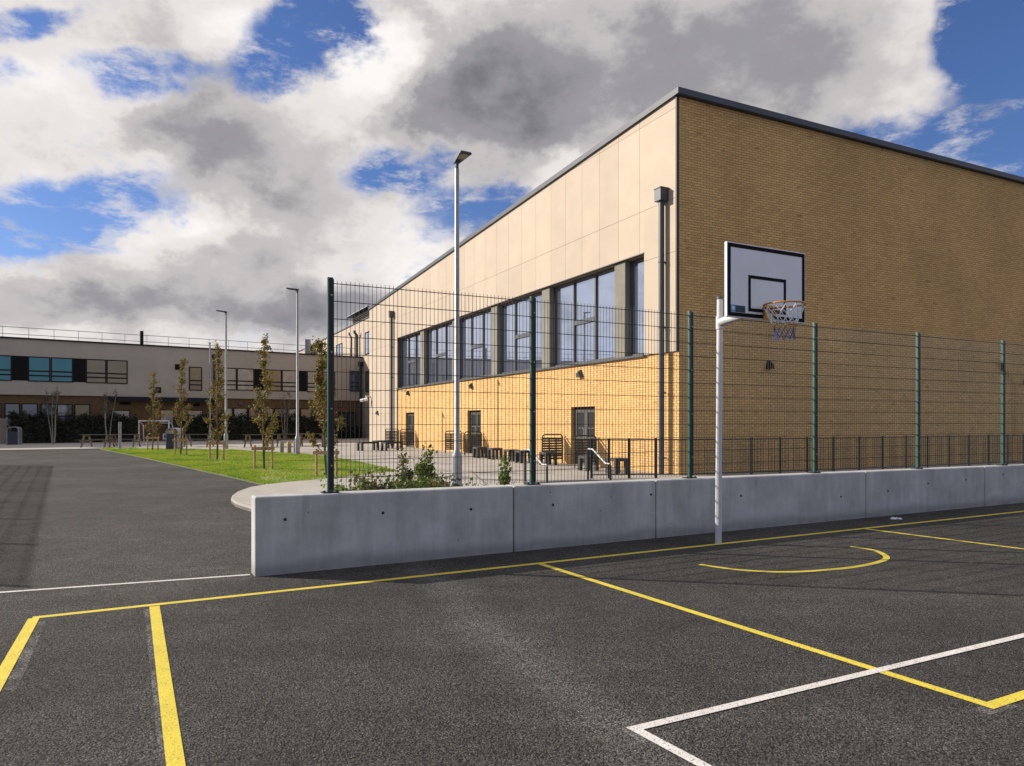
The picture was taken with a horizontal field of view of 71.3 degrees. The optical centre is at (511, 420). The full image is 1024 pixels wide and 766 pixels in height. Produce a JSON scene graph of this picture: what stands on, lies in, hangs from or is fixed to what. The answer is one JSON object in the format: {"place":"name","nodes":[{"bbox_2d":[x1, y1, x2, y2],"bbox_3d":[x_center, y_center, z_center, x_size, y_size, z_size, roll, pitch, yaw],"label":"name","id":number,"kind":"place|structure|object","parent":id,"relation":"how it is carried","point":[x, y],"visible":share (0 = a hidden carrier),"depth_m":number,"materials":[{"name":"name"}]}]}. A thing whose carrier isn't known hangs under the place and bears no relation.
{"place":"outdoors","nodes":[
{"label":"outdoors","id":0,"kind":"place"},
{"bbox_2d":[101,449,265,484],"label":"curb","id":1,"kind":"structure","parent":0,"point":[194,468],"depth_m":23.00,"materials":[{"name":"concrete"}]},
{"bbox_2d":[102,447,396,483],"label":"grass","id":2,"kind":"structure","parent":0,"point":[233,465],"depth_m":25.66,"materials":[{"name":"plant"}]},
{"bbox_2d":[143,371,164,449],"bbox_3d":[-18.715,-0.592,37.440,1.028,4.230,0.879,0,0,0],"label":"young tree","id":3,"kind":"object","parent":2,"relation":"on","point":[153,393],"visible":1,"depth_m":37.45,"materials":[{"name":"green plant"}]},
{"bbox_2d":[172,438,187,454],"bbox_3d":[-15.118,1.150,32.594,0.720,0.760,0.131,0,0,1],"label":"tree stake","id":4,"kind":"object","parent":2,"relation":"on","point":[175,439],"visible":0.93,"depth_m":32.55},
{"bbox_2d":[168,358,193,453],"bbox_3d":[-15.132,-0.704,32.722,0.953,4.451,1.051,0,0,30],"label":"young tree","id":5,"kind":"object","parent":2,"relation":"on","point":[181,380],"visible":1,"depth_m":32.63,"materials":[{"name":"green plant"}]},
{"bbox_2d":[207,441,225,459],"bbox_3d":[-11.595,1.150,28.047,0.720,0.760,0.131,0,0,-2],"label":"tree stake","id":6,"kind":"object","parent":2,"relation":"on","point":[210,443],"visible":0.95,"depth_m":28.00,"materials":[{"name":"wood"}]},
{"bbox_2d":[203,340,231,459],"bbox_3d":[-11.645,-0.826,27.901,1.079,4.699,1.400,0,0,0],"label":"young tree","id":7,"kind":"object","parent":2,"relation":"on","point":[219,385],"visible":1,"depth_m":27.95,"materials":[{"name":"green plant"}]},
{"bbox_2d":[251,445,274,468],"bbox_3d":[-7.936,1.150,22.803,0.720,0.760,0.131,0,0,-5],"label":"tree stake","id":8,"kind":"object","parent":2,"relation":"on","point":[255,448],"visible":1,"depth_m":22.76,"materials":[{"name":"wood"}]},
{"bbox_2d":[248,333,279,468],"bbox_3d":[-7.869,-0.640,22.763,1.004,4.324,0.938,0,0,-42],"label":"young tree","id":9,"kind":"object","parent":2,"relation":"on","point":[267,383],"visible":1,"depth_m":22.74,"materials":[{"name":"green plant"}]},
{"bbox_2d":[304,336,345,475],"bbox_3d":[-5.183,-0.416,19.862,1.105,3.879,0.874,0,0,-42],"label":"young tree","id":10,"kind":"object","parent":2,"relation":"on","point":[320,396],"visible":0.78,"depth_m":19.78,"materials":[{"name":"green plant"}]},
{"bbox_2d":[313,449,338,475],"bbox_3d":[-5.167,1.150,19.880,0.720,0.760,0.131,0,0,-8],"label":"tree stake","id":11,"kind":"object","parent":2,"relation":"on","point":[316,452],"visible":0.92,"depth_m":19.81,"materials":[{"name":"wood"}]},
{"bbox_2d":[318,472,374,491],"bbox_3d":[-2.054,1.099,9.084,0.697,0.896,0.625,0,0,-38],"label":"shrub","id":12,"kind":"object","parent":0,"point":[348,489],"visible":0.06,"depth_m":9.06,"materials":[{"name":"green plant"}]},
{"bbox_2d":[231,470,485,510],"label":"footpath","id":13,"kind":"structure","parent":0,"point":[241,499],"depth_m":16.52,"materials":[{"name":"concrete"}]},
{"bbox_2d":[452,150,471,484],"bbox_3d":[-1.155,-2.209,16.034,0.283,7.518,0.607,0,0,-29],"label":"street lamp","id":14,"kind":"object","parent":13,"relation":"on","point":[461,156],"visible":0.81,"depth_m":16.15,"materials":[{"name":"metal"}]},
{"bbox_2d":[348,466,390,489],"bbox_3d":[-1.867,1.075,9.519,0.686,0.944,0.673,0,0,0],"label":"shrub","id":15,"kind":"object","parent":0,"point":[356,478],"visible":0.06,"depth_m":9.49,"materials":[{"name":"green plant"}]},
{"bbox_2d":[349,478,417,490],"bbox_3d":[-1.614,1.140,9.189,0.976,0.822,0.796,0,0,0],"label":"shrub","id":16,"kind":"object","parent":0,"point":[407,482],"visible":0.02,"depth_m":9.10,"materials":[{"name":"green plant"}]},
{"bbox_2d":[377,466,415,487],"bbox_3d":[-1.527,1.074,9.549,0.547,0.945,0.710,0,0,-19],"label":"shrub","id":17,"kind":"object","parent":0,"point":[386,480],"visible":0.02,"depth_m":9.55,"materials":[{"name":"green plant"}]},
{"bbox_2d":[396,444,413,479],"bbox_3d":[-1.599,0.943,10.668,0.289,1.204,0.281,0,0,-16],"label":"shrub","id":18,"kind":"object","parent":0,"point":[409,473],"visible":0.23,"depth_m":10.64,"materials":[{"name":"green plant"}]},
{"bbox_2d":[386,469,440,488],"bbox_3d":[-1.297,1.085,9.338,0.837,0.925,0.801,0,0,-45],"label":"shrub","id":19,"kind":"object","parent":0,"point":[426,479],"visible":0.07,"depth_m":9.19,"materials":[{"name":"green plant"}]},
{"bbox_2d":[413,442,437,483],"bbox_3d":[-1.234,0.924,10.167,0.368,1.242,0.321,0,0,0],"label":"shrub","id":20,"kind":"object","parent":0,"point":[423,467],"visible":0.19,"depth_m":10.12,"materials":[{"name":"green plant"}]},
{"bbox_2d":[411,474,454,487],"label":"shrub","id":21,"kind":"object","parent":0,"point":[438,482],"visible":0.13,"depth_m":9.32,"materials":[{"name":"green plant"}]},
{"bbox_2d":[422,468,463,486],"bbox_3d":[-0.926,1.095,9.928,0.645,0.904,0.670,0,0,0],"label":"shrub","id":22,"kind":"object","parent":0,"point":[441,477],"visible":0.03,"depth_m":9.88,"materials":[{"name":"green plant"}]},
{"bbox_2d":[496,453,514,484],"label":"shrub","id":23,"kind":"object","parent":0,"point":[502,478],"visible":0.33,"depth_m":10.07,"materials":[{"name":"green plant"}]},
{"bbox_2d":[0,438,1022,511],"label":"pavement","id":24,"kind":"structure","parent":0,"point":[415,454],"depth_m":28.02,"materials":[{"name":"concrete"}]},
{"bbox_2d":[0,418,9,443],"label":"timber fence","id":25,"kind":"object","parent":24,"relation":"on","point":[4,423],"visible":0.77,"depth_m":48.84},
{"bbox_2d":[7,427,21,444],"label":"litter bin","id":26,"kind":"object","parent":24,"relation":"on","point":[14,437],"visible":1,"depth_m":46.69,"materials":[{"name":"metal"}]},
{"bbox_2d":[43,388,62,443],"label":"young tree","id":27,"kind":"object","parent":24,"relation":"on","point":[55,415],"visible":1,"depth_m":48.46,"materials":[{"name":"green plant"}]},
{"bbox_2d":[8,410,137,443],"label":"hedge","id":28,"kind":"object","parent":24,"relation":"on","point":[69,430],"visible":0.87,"depth_m":50.91,"materials":[{"name":"green plant"}]},
{"bbox_2d":[75,434,115,447],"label":"picnic table","id":29,"kind":"object","parent":24,"relation":"on","point":[90,440],"visible":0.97,"depth_m":42.31,"materials":[{"name":"brown wood"}]},
{"bbox_2d":[100,391,117,442],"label":"young tree","id":30,"kind":"object","parent":24,"relation":"on","point":[106,405],"visible":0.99,"depth_m":50.04,"materials":[{"name":"green plant"}]},
{"bbox_2d":[118,422,121,448],"bbox_3d":[-21.479,0.810,39.123,0.152,1.520,0.152,0,0,0],"label":"bollard","id":31,"kind":"object","parent":24,"relation":"on","point":[120,435],"visible":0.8,"depth_m":39.07,"materials":[{"name":"metal"}]},
{"bbox_2d":[108,434,143,446],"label":"picnic table","id":32,"kind":"object","parent":24,"relation":"on","point":[133,440],"visible":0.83,"depth_m":42.60,"materials":[{"name":"brown wood"}]},
{"bbox_2d":[138,420,172,444],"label":"goal frame","id":33,"kind":"object","parent":24,"relation":"on","point":[140,421],"visible":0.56,"depth_m":46.56,"materials":[{"name":"white paint"}]},
{"bbox_2d":[166,428,182,448],"bbox_3d":[-18.420,0.962,38.968,0.690,1.176,0.540,0,0,8],"label":"litter bin","id":34,"kind":"object","parent":24,"relation":"on","point":[169,441],"visible":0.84,"depth_m":38.74,"materials":[{"name":"metal"}]},
{"bbox_2d":[173,412,214,440],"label":"hedge","id":35,"kind":"object","parent":24,"relation":"on","point":[199,425],"visible":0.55,"depth_m":55.85,"materials":[{"name":"green plant"}]},
{"bbox_2d":[183,434,213,446],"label":"picnic table","id":36,"kind":"object","parent":24,"relation":"on","point":[207,439],"visible":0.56,"depth_m":42.86,"materials":[{"name":"brown wood"}]},
{"bbox_2d":[207,342,211,438],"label":"street lamp","id":37,"kind":"object","parent":24,"relation":"on","point":[210,383],"visible":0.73,"depth_m":54.46,"materials":[{"name":"metal"}]},
{"bbox_2d":[216,310,227,448],"bbox_3d":[-16.077,-2.299,39.633,0.607,7.698,0.283,0,0,-10],"label":"street lamp","id":38,"kind":"object","parent":24,"relation":"on","point":[226,434],"visible":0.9,"depth_m":39.62,"materials":[{"name":"metal"}]},
{"bbox_2d":[243,434,277,447],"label":"picnic table","id":39,"kind":"object","parent":24,"relation":"on","point":[250,439],"visible":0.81,"depth_m":42.36,"materials":[{"name":"brown wood"}]},
{"bbox_2d":[217,412,326,439],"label":"hedge","id":40,"kind":"object","parent":24,"relation":"on","point":[238,427],"visible":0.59,"depth_m":59.11,"materials":[{"name":"green plant"}]},
{"bbox_2d":[277,392,291,438],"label":"young tree","id":41,"kind":"object","parent":24,"relation":"on","point":[285,414],"visible":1,"depth_m":58.44,"materials":[{"name":"green plant"}]},
{"bbox_2d":[276,434,306,446],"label":"picnic table","id":42,"kind":"object","parent":24,"relation":"on","point":[280,439],"visible":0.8,"depth_m":43.59,"materials":[{"name":"brown wood"}]},
{"bbox_2d":[286,287,299,453],"bbox_3d":[-10.110,-2.299,33.017,0.607,7.718,0.283,0,0,0],"label":"street lamp","id":43,"kind":"object","parent":24,"relation":"on","point":[297,444],"visible":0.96,"depth_m":32.97,"materials":[{"name":"metal"}]},
{"bbox_2d":[334,423,361,438],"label":"hedge","id":44,"kind":"object","parent":24,"relation":"on","point":[346,433],"visible":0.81,"depth_m":63.40,"materials":[{"name":"green plant"}]},
{"bbox_2d":[357,442,378,450],"bbox_3d":[-7.541,1.320,37.389,0.460,0.460,1.100,0,0,44],"label":"plaza bench","id":45,"kind":"object","parent":24,"relation":"on","point":[361,443],"visible":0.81,"depth_m":37.10,"materials":[{"name":"grey plastic"}]},
{"bbox_2d":[381,442,402,450],"bbox_3d":[-6.284,1.320,37.389,0.460,0.460,1.100,0,0,44],"label":"plaza bench","id":46,"kind":"object","parent":24,"relation":"on","point":[386,445],"visible":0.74,"depth_m":37.10,"materials":[{"name":"grey plastic"}]},
{"bbox_2d":[385,429,398,440],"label":"door guard","id":47,"kind":"object","parent":24,"relation":"on","point":[391,435],"visible":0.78,"depth_m":43.72,"materials":[{"name":"black metal"}]},
{"bbox_2d":[400,429,413,445],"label":"door guard","id":48,"kind":"object","parent":24,"relation":"on","point":[409,438],"visible":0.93,"depth_m":41.10,"materials":[{"name":"black metal"}]},
{"bbox_2d":[445,431,460,452],"bbox_3d":[-2.840,1.009,34.652,0.884,1.082,0.045,0,0,-26],"label":"door guard","id":49,"kind":"object","parent":24,"relation":"on","point":[448,436],"visible":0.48,"depth_m":34.55,"materials":[{"name":"black metal"}]},
{"bbox_2d":[464,431,481,454],"bbox_3d":[-1.773,1.009,32.502,0.884,1.082,0.044,0,0,-26],"label":"door guard","id":50,"kind":"object","parent":24,"relation":"on","point":[467,446],"visible":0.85,"depth_m":32.43,"materials":[{"name":"black metal"}]},
{"bbox_2d":[473,447,486,457],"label":"plaza bench","id":51,"kind":"object","parent":24,"relation":"on","point":[479,451],"visible":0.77,"depth_m":29.93,"materials":[{"name":"grey plastic"}]},
{"bbox_2d":[488,448,502,459],"bbox_3d":[-0.688,1.320,28.896,0.460,0.460,0.500,0,0,-26],"label":"plaza bench","id":52,"kind":"object","parent":24,"relation":"on","point":[491,453],"visible":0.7,"depth_m":28.77,"materials":[{"name":"grey plastic"}]},
{"bbox_2d":[503,449,518,461],"bbox_3d":[-0.019,1.320,27.326,0.460,0.460,0.500,0,0,-26],"label":"plaza bench","id":53,"kind":"object","parent":24,"relation":"on","point":[509,451],"visible":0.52,"depth_m":27.18,"materials":[{"name":"grey plastic"}]},
{"bbox_2d":[514,450,529,462],"bbox_3d":[0.408,1.320,26.476,0.460,0.460,0.500,0,0,-26],"label":"plaza bench","id":54,"kind":"object","parent":24,"relation":"on","point":[521,457],"visible":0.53,"depth_m":26.34,"materials":[{"name":"grey concrete"}]},
{"bbox_2d":[524,449,547,482],"bbox_3d":[0.593,1.327,17.850,0.060,1.246,1.099,0,0,-30],"label":"handrail","id":55,"kind":"object","parent":24,"relation":"on","point":[541,463],"visible":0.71,"depth_m":18.11,"materials":[{"name":"metal"}]},
{"bbox_2d":[539,452,556,464],"bbox_3d":[1.268,1.320,25.152,0.460,0.460,0.500,0,0,-26],"label":"plaza bench","id":56,"kind":"object","parent":24,"relation":"on","point":[548,459],"visible":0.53,"depth_m":25.04,"materials":[{"name":"grey concrete"}]},
{"bbox_2d":[542,434,562,462],"bbox_3d":[1.472,1.009,25.964,0.884,1.082,0.044,0,0,-26],"label":"door guard","id":57,"kind":"object","parent":24,"relation":"on","point":[556,447],"visible":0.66,"depth_m":25.97,"materials":[{"name":"black metal"}]},
{"bbox_2d":[575,435,596,462],"bbox_3d":[2.464,1.009,23.966,0.884,1.082,0.044,0,0,-26],"label":"door guard","id":58,"kind":"object","parent":24,"relation":"on","point":[581,451],"visible":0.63,"depth_m":23.90,"materials":[{"name":"black metal"}]},
{"bbox_2d":[578,455,597,470],"bbox_3d":[2.395,1.320,22.358,0.460,0.460,0.500,0,0,-26],"label":"plaza bench","id":59,"kind":"object","parent":24,"relation":"on","point":[580,461],"visible":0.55,"depth_m":22.26,"materials":[{"name":"grey concrete"}]},
{"bbox_2d":[588,448,611,480],"bbox_3d":[2.248,1.333,18.450,0.060,1.235,1.076,0,0,-28],"label":"handrail","id":60,"kind":"object","parent":24,"relation":"on","point":[598,455],"visible":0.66,"depth_m":18.41,"materials":[{"name":"metal"}]},
{"bbox_2d":[607,457,627,473],"bbox_3d":[3.100,1.320,21.080,0.460,0.460,0.500,0,0,-26],"label":"plaza bench","id":61,"kind":"object","parent":24,"relation":"on","point":[618,459],"visible":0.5,"depth_m":20.94,"materials":[{"name":"grey"}]},
{"bbox_2d":[591,434,1023,478],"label":"guard railing","id":62,"kind":"object","parent":24,"relation":"on","point":[833,469],"visible":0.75,"depth_m":21.08,"materials":[{"name":"metal"}]},
{"bbox_2d":[0,449,1023,765],"bbox_3d":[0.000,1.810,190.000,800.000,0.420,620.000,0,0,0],"label":"ground","id":63,"kind":"structure","parent":0,"point":[530,665],"depth_m":5.16,"materials":[{"name":"asphalt"}]},
{"bbox_2d":[0,326,362,442],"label":"teaching block","id":64,"kind":"structure","parent":63,"relation":"on","point":[82,377],"depth_m":55.53,"materials":[{"name":"brown brick"}]},
{"bbox_2d":[0,355,11,380],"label":"window","id":65,"kind":"structure","parent":64,"relation":"in","point":[5,360],"depth_m":50.17,"materials":[{"name":"teal glass"}]},
{"bbox_2d":[4,403,19,426],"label":"window","id":66,"kind":"structure","parent":64,"relation":"in","point":[11,407],"depth_m":50.47,"materials":[{"name":"grey glass"}]},
{"bbox_2d":[21,403,37,417],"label":"window","id":67,"kind":"structure","parent":64,"relation":"in","point":[29,407],"depth_m":51.16,"materials":[{"name":"grey glass"}]},
{"bbox_2d":[28,356,49,381],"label":"window","id":68,"kind":"structure","parent":64,"relation":"in","point":[38,367],"depth_m":51.29,"materials":[{"name":"teal glass"}]},
{"bbox_2d":[40,404,55,419],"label":"window","id":69,"kind":"structure","parent":64,"relation":"in","point":[42,406],"depth_m":51.69,"materials":[{"name":"grey glass"}]},
{"bbox_2d":[51,357,72,382],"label":"window","id":70,"kind":"structure","parent":64,"relation":"in","point":[61,368],"depth_m":52.11,"materials":[{"name":"teal glass"}]},
{"bbox_2d":[57,404,72,419],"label":"window","id":71,"kind":"structure","parent":64,"relation":"in","point":[67,409],"depth_m":52.40,"materials":[{"name":"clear glass"}]},
{"bbox_2d":[74,404,89,417],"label":"window","id":72,"kind":"structure","parent":64,"relation":"in","point":[78,408],"depth_m":52.99,"materials":[{"name":"beige glass"}]},
{"bbox_2d":[86,359,105,382],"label":"window","id":73,"kind":"structure","parent":64,"relation":"in","point":[95,368],"depth_m":53.37,"materials":[{"name":"beige glass"}]},
{"bbox_2d":[107,360,127,383],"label":"window","id":74,"kind":"structure","parent":64,"relation":"in","point":[117,370],"depth_m":54.22,"materials":[{"name":"beige glass"}]},
{"bbox_2d":[113,410,129,419],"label":"window","id":75,"kind":"structure","parent":64,"relation":"in","point":[125,412],"depth_m":54.62,"materials":[{"name":"grey glass"}]},
{"bbox_2d":[160,410,173,424],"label":"window","id":76,"kind":"structure","parent":64,"relation":"in","point":[166,417],"depth_m":56.43,"materials":[{"name":"grey glass"}]},
{"bbox_2d":[187,410,202,420],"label":"window","id":77,"kind":"structure","parent":64,"relation":"in","point":[194,412],"depth_m":57.58,"materials":[{"name":"grey glass"}]},
{"bbox_2d":[189,367,201,390],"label":"window","id":78,"kind":"structure","parent":64,"relation":"in","point":[195,373],"depth_m":57.47,"materials":[{"name":"beige glass"}]},
{"bbox_2d":[220,368,236,389],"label":"window","id":79,"kind":"structure","parent":64,"relation":"in","point":[231,372],"depth_m":59.08,"materials":[{"name":"grey glass"}]},
{"bbox_2d":[233,408,247,419],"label":"window","id":80,"kind":"structure","parent":64,"relation":"in","point":[240,410],"depth_m":59.64,"materials":[{"name":"grey glass"}]},
{"bbox_2d":[237,368,253,390],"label":"window","id":81,"kind":"structure","parent":64,"relation":"in","point":[245,376],"depth_m":59.76,"materials":[{"name":"grey glass"}]},
{"bbox_2d":[248,408,261,418],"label":"window","id":82,"kind":"structure","parent":64,"relation":"in","point":[251,412],"depth_m":60.34,"materials":[{"name":"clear glass"}]},
{"bbox_2d":[265,369,281,390],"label":"window","id":83,"kind":"structure","parent":64,"relation":"in","point":[277,375],"depth_m":61.26,"materials":[{"name":"beige glass"}]},
{"bbox_2d":[282,370,295,391],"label":"window","id":84,"kind":"structure","parent":64,"relation":"in","point":[288,376],"depth_m":61.91,"materials":[{"name":"grey glass"}]},
{"bbox_2d":[300,408,310,417],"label":"window","id":85,"kind":"structure","parent":64,"relation":"in","point":[303,411],"depth_m":62.93,"materials":[{"name":"beige glass"}]},
{"bbox_2d":[307,371,320,391],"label":"window","id":86,"kind":"structure","parent":64,"relation":"in","point":[310,388],"depth_m":63.05,"materials":[{"name":"grey glass"}]},
{"bbox_2d":[338,412,355,431],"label":"entrance door","id":87,"kind":"structure","parent":64,"relation":"in","point":[346,415],"depth_m":65.29,"materials":[{"name":"black glass"}]},
{"bbox_2d":[351,371,358,391],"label":"window","id":88,"kind":"structure","parent":64,"relation":"in","point":[354,376],"depth_m":65.47,"materials":[{"name":"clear glass"}]},
{"bbox_2d":[299,306,369,437],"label":"wing","id":89,"kind":"structure","parent":63,"relation":"on","point":[364,332],"depth_m":66.23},
{"bbox_2d":[365,371,368,391],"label":"window","id":90,"kind":"structure","parent":89,"relation":"in","point":[366,372],"depth_m":64.42,"materials":[{"name":"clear glass"}]},
{"bbox_2d":[365,331,369,354],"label":"window","id":91,"kind":"structure","parent":89,"relation":"in","point":[367,351],"depth_m":64.35,"materials":[{"name":"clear glass"}]},
{"bbox_2d":[8,609,1014,754],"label":"court markings","id":92,"kind":"object","parent":63,"relation":"on","point":[149,640],"visible":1,"depth_m":4.35,"materials":[{"name":"yellow paint"}]},
{"bbox_2d":[0,511,1023,765],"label":"court markings","id":93,"kind":"object","parent":63,"relation":"on","point":[172,737],"visible":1,"depth_m":5.12,"materials":[{"name":"yellow paint"}]},
{"bbox_2d":[0,574,1023,765],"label":"court markings","id":94,"kind":"object","parent":63,"relation":"on","point":[641,731],"visible":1,"depth_m":4.21,"materials":[{"name":"white paint"}]},
{"bbox_2d":[251,464,1023,576],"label":"concrete wall","id":95,"kind":"structure","parent":63,"relation":"on","point":[302,532],"depth_m":9.09,"materials":[{"name":"concrete"}]},
{"bbox_2d":[320,277,1023,493],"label":"fence","id":96,"kind":"object","parent":95,"relation":"on","point":[331,389],"visible":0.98,"depth_m":10.15,"materials":[{"name":"metal"}]},
{"bbox_2d":[360,86,1023,474],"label":"sports hall","id":97,"kind":"structure","parent":63,"relation":"on","point":[658,204],"depth_m":24.24,"materials":[{"name":"brick"}]},
{"bbox_2d":[401,333,419,386],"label":"window","id":98,"kind":"structure","parent":97,"relation":"in","point":[408,348],"depth_m":42.84,"materials":[{"name":"glass"}]},
{"bbox_2d":[427,322,451,383],"bbox_3d":[-3.766,-3.565,38.133,0.120,3.060,4.289,0,0,-26],"label":"window","id":99,"kind":"structure","parent":97,"relation":"in","point":[443,366],"depth_m":38.43,"materials":[{"name":"glass"}]},
{"bbox_2d":[471,412,475,452],"bbox_3d":[-1.836,0.580,34.003,0.115,1.980,0.736,0,0,-26],"label":"door","id":100,"kind":"structure","parent":97,"relation":"in","point":[474,413],"depth_m":34.02,"materials":[{"name":"grey metal"}]},
{"bbox_2d":[460,309,490,378],"bbox_3d":[-1.625,-3.565,33.826,0.120,3.060,4.092,0,0,-26],"label":"window","id":101,"kind":"structure","parent":97,"relation":"in","point":[466,321],"depth_m":34.08,"materials":[{"name":"glass"}]},
{"bbox_2d":[477,412,480,445],"bbox_3d":[-1.475,0.580,33.352,0.050,1.980,0.736,0,0,-26],"label":"door","id":102,"kind":"structure","parent":97,"relation":"in","point":[478,413],"depth_m":33.44,"materials":[{"name":"grey metal"}]},
{"bbox_2d":[501,292,541,373],"bbox_3d":[0.464,-3.565,29.616,0.120,3.060,4.066,0,0,-26],"label":"window","id":103,"kind":"structure","parent":97,"relation":"in","point":[538,296],"depth_m":30.02,"materials":[{"name":"glass"}]},
{"bbox_2d":[575,410,585,464],"bbox_3d":[2.432,0.580,25.411,0.115,1.980,0.726,0,0,-26],"label":"door","id":104,"kind":"structure","parent":97,"relation":"in","point":[579,414],"depth_m":25.51,"materials":[{"name":"grey metal"}]},
{"bbox_2d":[554,267,614,365],"bbox_3d":[2.597,-3.565,25.320,0.120,3.060,4.288,0,0,-26],"label":"window","id":105,"kind":"structure","parent":97,"relation":"in","point":[597,289],"depth_m":25.32,"materials":[{"name":"glass"}]},
{"bbox_2d":[585,410,594,465],"bbox_3d":[2.757,0.580,24.751,0.115,1.980,0.726,0,0,-26],"label":"door","id":106,"kind":"structure","parent":97,"relation":"in","point":[592,411],"depth_m":24.81,"materials":[{"name":"grey metal"}]},
{"bbox_2d":[630,257,643,355],"bbox_3d":[4.067,-3.565,22.367,0.110,3.060,1.069,0,0,-26],"label":"window","id":107,"kind":"structure","parent":97,"relation":"in","point":[636,266],"depth_m":22.63,"materials":[{"name":"glass"}]},
{"bbox_2d":[715,241,805,543],"bbox_3d":[2.989,-0.220,8.696,1.090,3.740,1.099,0,0,21],"label":"basketball hoop","id":108,"kind":"object","parent":63,"relation":"on","point":[765,283],"visible":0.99,"depth_m":8.62,"materials":[{"name":"white paint"}]},
{"bbox_2d":[0,0,1023,352],"label":"sky","id":109,"kind":"structure","parent":0,"point":[166,165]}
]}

